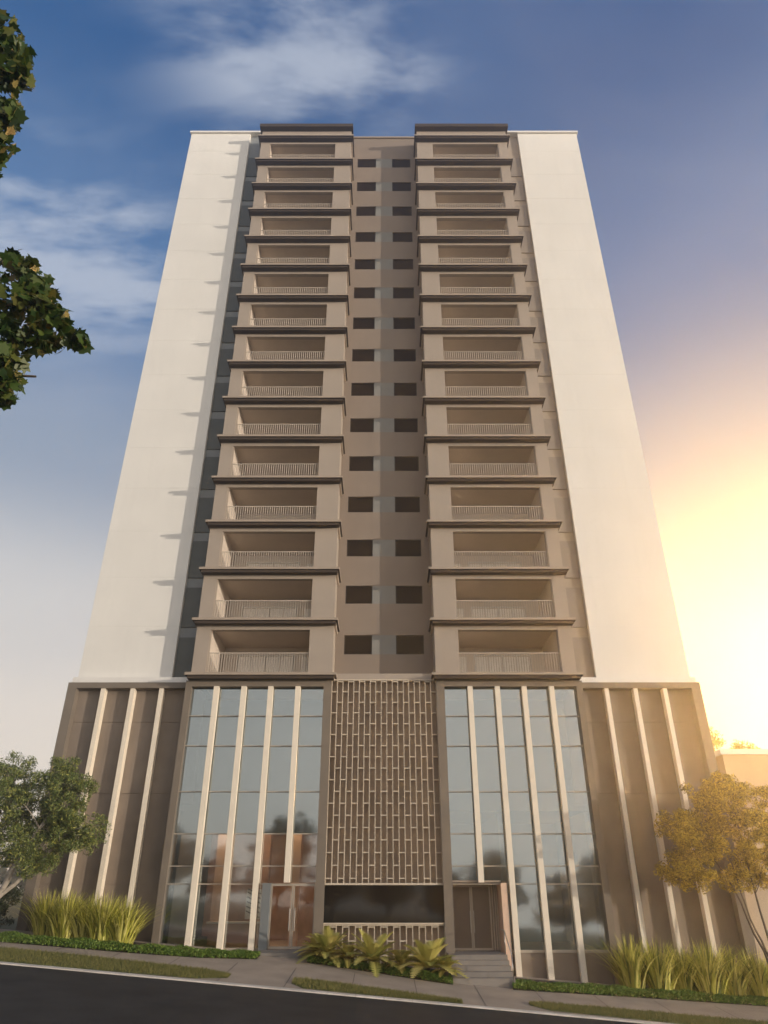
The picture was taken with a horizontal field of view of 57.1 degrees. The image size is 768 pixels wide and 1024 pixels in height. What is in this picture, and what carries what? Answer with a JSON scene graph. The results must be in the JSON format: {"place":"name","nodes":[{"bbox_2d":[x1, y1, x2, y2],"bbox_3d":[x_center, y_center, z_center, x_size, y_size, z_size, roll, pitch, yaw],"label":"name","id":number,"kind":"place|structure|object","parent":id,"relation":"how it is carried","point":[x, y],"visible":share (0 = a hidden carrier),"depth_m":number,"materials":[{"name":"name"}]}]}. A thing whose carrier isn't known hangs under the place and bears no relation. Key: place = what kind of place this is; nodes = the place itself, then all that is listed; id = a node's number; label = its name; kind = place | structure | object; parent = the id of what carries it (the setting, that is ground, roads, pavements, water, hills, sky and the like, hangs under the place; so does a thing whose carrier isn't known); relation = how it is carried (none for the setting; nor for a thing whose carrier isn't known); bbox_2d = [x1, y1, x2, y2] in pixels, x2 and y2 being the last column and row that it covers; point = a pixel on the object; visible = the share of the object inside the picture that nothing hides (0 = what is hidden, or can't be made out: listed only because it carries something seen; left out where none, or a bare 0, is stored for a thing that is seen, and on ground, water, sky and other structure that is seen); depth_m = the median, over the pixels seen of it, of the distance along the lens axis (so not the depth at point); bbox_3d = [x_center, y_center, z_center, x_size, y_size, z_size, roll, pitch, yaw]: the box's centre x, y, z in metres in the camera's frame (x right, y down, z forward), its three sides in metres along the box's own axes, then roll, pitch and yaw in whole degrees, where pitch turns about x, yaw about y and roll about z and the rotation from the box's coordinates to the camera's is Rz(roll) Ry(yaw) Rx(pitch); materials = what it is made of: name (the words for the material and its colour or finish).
{"place":"outdoors","nodes":[
{"label":"outdoors","id":0,"kind":"place"},
{"bbox_2d":[0,888,355,996],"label":"ground","id":1,"kind":"structure","parent":0,"point":[200,941],"depth_m":37.53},
{"bbox_2d":[0,855,27,887],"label":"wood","id":2,"kind":"object","parent":1,"relation":"on","point":[3,871],"visible":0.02,"depth_m":111.67,"materials":[{"name":"plant"}]},
{"bbox_2d":[0,749,111,897],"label":"olive tree","id":3,"kind":"object","parent":1,"relation":"on","point":[63,825],"visible":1,"depth_m":30.50,"materials":[{"name":"green plant"}]},
{"bbox_2d":[0,928,260,958],"bbox_3d":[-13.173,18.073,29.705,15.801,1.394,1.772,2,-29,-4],"label":"ground cover","id":4,"kind":"object","parent":1,"relation":"on","point":[80,942],"visible":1,"depth_m":29.34,"materials":[{"name":"green plant"}]},
{"bbox_2d":[0,881,23,926],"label":"shrub","id":5,"kind":"object","parent":4,"relation":"on","point":[12,894],"visible":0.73,"depth_m":31.84,"materials":[{"name":"green plant"}]},
{"bbox_2d":[2,890,85,935],"bbox_3d":[-15.041,17.736,31.349,4.897,1.974,4.452,0,-29,0],"label":"flax plant","id":6,"kind":"object","parent":4,"relation":"on","point":[39,926],"visible":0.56,"depth_m":30.93,"materials":[{"name":"green plant"}]},
{"bbox_2d":[18,889,109,938],"bbox_3d":[-14.222,17.670,31.109,4.910,2.084,5.148,-20,-34,32],"label":"flax plant","id":7,"kind":"object","parent":4,"relation":"on","point":[59,925],"visible":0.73,"depth_m":30.47,"materials":[{"name":"green plant"}]},
{"bbox_2d":[56,892,124,937],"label":"flax plant","id":8,"kind":"object","parent":4,"relation":"on","point":[79,930],"visible":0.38,"depth_m":30.45,"materials":[{"name":"green plant"}]},
{"bbox_2d":[49,890,150,940],"bbox_3d":[-12.139,17.673,30.839,5.234,2.124,5.077,-17,-33,29],"label":"flax plant","id":9,"kind":"object","parent":4,"relation":"on","point":[98,932],"visible":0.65,"depth_m":30.17,"materials":[{"name":"green plant"}]},
{"bbox_2d":[87,895,172,943],"bbox_3d":[-11.129,17.783,30.754,4.452,1.974,4.898,-7,-29,13],"label":"flax plant","id":10,"kind":"object","parent":4,"relation":"on","point":[128,929],"visible":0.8,"depth_m":30.25,"materials":[{"name":"green plant"}]},
{"bbox_2d":[0,961,672,1023],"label":"kerb","id":11,"kind":"structure","parent":1,"relation":"on","point":[334,993],"depth_m":24.77,"materials":[{"name":"concrete"}]},
{"bbox_2d":[306,954,452,984],"bbox_3d":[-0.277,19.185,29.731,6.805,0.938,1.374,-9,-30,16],"label":"ground cover","id":12,"kind":"object","parent":1,"relation":"on","point":[362,965],"visible":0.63,"depth_m":29.33,"materials":[{"name":"green plant"}]},
{"bbox_2d":[297,937,332,958],"bbox_3d":[-3.056,19.099,30.721,1.516,1.014,1.625,17,-33,-28],"label":"cycad","id":13,"kind":"object","parent":12,"relation":"on","point":[310,947],"visible":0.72,"depth_m":30.71,"materials":[{"name":"green plant"}]},
{"bbox_2d":[294,925,358,966],"bbox_3d":[-2.512,18.904,30.682,2.997,1.636,2.811,12,-31,-21],"label":"cycad","id":14,"kind":"object","parent":12,"relation":"on","point":[327,939],"visible":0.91,"depth_m":30.45,"materials":[{"name":"green plant"}]},
{"bbox_2d":[326,942,365,967],"bbox_3d":[-1.576,18.974,30.152,1.796,1.012,1.866,23,-36,-36],"label":"cycad","id":15,"kind":"object","parent":12,"relation":"on","point":[345,949],"visible":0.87,"depth_m":29.99,"materials":[{"name":"green plant"}]},
{"bbox_2d":[344,928,408,977],"bbox_3d":[-0.469,18.680,29.998,2.907,1.684,3.097,-5,-29,10],"label":"cycad","id":16,"kind":"object","parent":12,"relation":"on","point":[372,951],"visible":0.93,"depth_m":29.74,"materials":[{"name":"green plant"}]},
{"bbox_2d":[385,950,420,972],"bbox_3d":[0.717,18.891,29.542,1.738,0.998,1.729,-8,-30,14],"label":"cycad","id":17,"kind":"object","parent":12,"relation":"on","point":[398,956],"visible":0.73,"depth_m":29.46,"materials":[{"name":"green plant"}]},
{"bbox_2d":[392,937,468,977],"bbox_3d":[1.816,18.718,29.263,3.383,1.851,2.915,-21,-35,34],"label":"cycad","id":18,"kind":"object","parent":12,"relation":"on","point":[425,956],"visible":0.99,"depth_m":29.19,"materials":[{"name":"green plant"}]},
{"bbox_2d":[431,956,461,976],"bbox_3d":[2.537,18.834,28.985,1.364,0.911,1.431,-16,-33,28],"label":"cycad","id":19,"kind":"object","parent":12,"relation":"on","point":[448,963],"visible":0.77,"depth_m":28.90,"materials":[{"name":"green plant"}]},
{"bbox_2d":[16,124,757,993],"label":"apartment tower","id":20,"kind":"structure","parent":1,"relation":"on","point":[384,636],"depth_m":40.99,"materials":[{"name":"paint"}]},
{"bbox_2d":[206,921,259,946],"bbox_3d":[-7.100,20.248,33.839,2.800,1.020,0.760,0,-29,0],"label":"reception desk","id":21,"kind":"object","parent":20,"relation":"on","point":[236,934],"visible":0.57,"depth_m":33.59,"materials":[{"name":"wood"}]},
{"bbox_2d":[245,888,261,918],"bbox_3d":[-6.250,17.274,34.576,0.720,4.650,0.064,0,-29,0],"label":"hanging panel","id":22,"kind":"object","parent":20,"relation":"hanging from","point":[248,903],"visible":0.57,"depth_m":33.74,"materials":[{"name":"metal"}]},
{"bbox_2d":[267,885,293,948],"bbox_3d":[-4.730,18.496,32.270,1.020,2.560,0.130,0,-29,0],"label":"entrance door","id":23,"kind":"structure","parent":20,"relation":"in","point":[290,918],"depth_m":32.17,"materials":[{"name":"brown glass"}]},
{"bbox_2d":[291,885,314,948],"bbox_3d":[-3.695,18.496,32.270,1.010,2.560,0.130,0,-29,0],"label":"entrance door","id":24,"kind":"structure","parent":20,"relation":"in","point":[293,913],"depth_m":32.25,"materials":[{"name":"brown glass"}]},
{"bbox_2d":[453,886,472,949],"bbox_3d":[3.675,19.068,33.154,0.910,2.640,0.130,0,-29,0],"label":"entrance door","id":25,"kind":"structure","parent":20,"relation":"in","point":[463,931],"depth_m":33.16,"materials":[{"name":"brown wood"}]},
{"bbox_2d":[471,886,493,949],"bbox_3d":[4.605,19.068,33.154,0.910,2.640,0.130,0,-29,0],"label":"entrance door","id":26,"kind":"structure","parent":20,"relation":"in","point":[480,895],"depth_m":33.16,"materials":[{"name":"brown wood"}]},
{"bbox_2d":[512,978,767,1006],"bbox_3d":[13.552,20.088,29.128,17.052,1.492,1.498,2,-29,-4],"label":"ground cover","id":27,"kind":"object","parent":1,"relation":"on","point":[618,989],"visible":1,"depth_m":28.84,"materials":[{"name":"green plant"}]},
{"bbox_2d":[581,935,687,988],"bbox_3d":[10.569,19.363,30.443,5.143,2.183,5.393,20,-35,-33],"label":"flax plant","id":28,"kind":"object","parent":27,"relation":"on","point":[631,976],"visible":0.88,"depth_m":30.06,"materials":[{"name":"green plant"}]},
{"bbox_2d":[609,937,700,989],"bbox_3d":[12.016,19.534,30.545,5.537,2.168,4.509,12,-31,-20],"label":"flax plant","id":29,"kind":"object","parent":27,"relation":"on","point":[659,977],"visible":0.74,"depth_m":29.86,"materials":[{"name":"green plant"}]},
{"bbox_2d":[628,942,727,990],"bbox_3d":[12.883,19.791,30.747,4.996,2.028,4.846,23,-36,-36],"label":"flax plant","id":30,"kind":"object","parent":27,"relation":"on","point":[685,980],"visible":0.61,"depth_m":30.03,"materials":[{"name":"green plant"}]},
{"bbox_2d":[652,770,767,963],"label":"golden tree","id":31,"kind":"object","parent":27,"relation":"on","point":[714,797],"visible":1,"depth_m":31.59,"materials":[{"name":"yellow plant"}]},
{"bbox_2d":[660,937,760,997],"bbox_3d":[14.046,19.675,30.582,5.632,2.270,5.120,-15,-32,25],"label":"flax plant","id":32,"kind":"object","parent":27,"relation":"on","point":[709,982],"visible":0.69,"depth_m":29.81,"materials":[{"name":"green plant"}]},
{"bbox_2d":[682,944,767,995],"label":"flax plant","id":33,"kind":"object","parent":27,"relation":"on","point":[737,986],"visible":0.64,"depth_m":29.91,"materials":[{"name":"green plant"}]},
{"bbox_2d":[718,947,767,996],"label":"flax plant","id":34,"kind":"object","parent":27,"relation":"on","point":[759,987],"visible":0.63,"depth_m":30.05,"materials":[{"name":"green plant"}]},
{"bbox_2d":[709,726,759,750],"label":"background tree","id":35,"kind":"object","parent":1,"relation":"on","point":[715,741],"visible":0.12,"depth_m":47.62,"materials":[{"name":"yellow plant"}]},
{"bbox_2d":[714,749,767,872],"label":"neighbour building","id":36,"kind":"structure","parent":1,"relation":"on","point":[747,765],"depth_m":42.84,"materials":[{"name":"beige paint"}]},
{"bbox_2d":[743,873,767,964],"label":"boundary wall","id":37,"kind":"structure","parent":1,"relation":"on","point":[752,905],"depth_m":33.41,"materials":[{"name":"beige paint"}]},
{"bbox_2d":[0,964,641,1023],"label":"road","id":38,"kind":"structure","parent":0,"point":[31,995],"depth_m":21.74,"materials":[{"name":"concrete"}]},
{"bbox_2d":[0,929,767,1023],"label":"pavement","id":39,"kind":"structure","parent":0,"point":[269,971],"depth_m":27.63,"materials":[{"name":"grey concrete"}]},
{"bbox_2d":[0,945,230,978],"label":"verge","id":40,"kind":"structure","parent":39,"relation":"on","point":[81,966],"depth_m":26.17,"materials":[{"name":"green plant"}]},
{"bbox_2d":[292,976,462,1003],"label":"verge","id":41,"kind":"structure","parent":39,"relation":"on","point":[327,989],"depth_m":25.38,"materials":[{"name":"green plant"}]},
{"bbox_2d":[529,1000,767,1023],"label":"verge","id":42,"kind":"structure","parent":39,"relation":"on","point":[642,1018],"depth_m":25.38,"materials":[{"name":"green plant"}]},
{"bbox_2d":[0,0,767,886],"label":"sky","id":43,"kind":"structure","parent":0,"point":[666,101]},
{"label":"far ground","id":44,"kind":"structure","parent":0,"visible":0},
{"bbox_2d":[0,9,93,410],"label":"street tree","id":45,"kind":"object","parent":44,"relation":"on","point":[34,296],"visible":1,"depth_m":6.68,"materials":[{"name":"green plant"}]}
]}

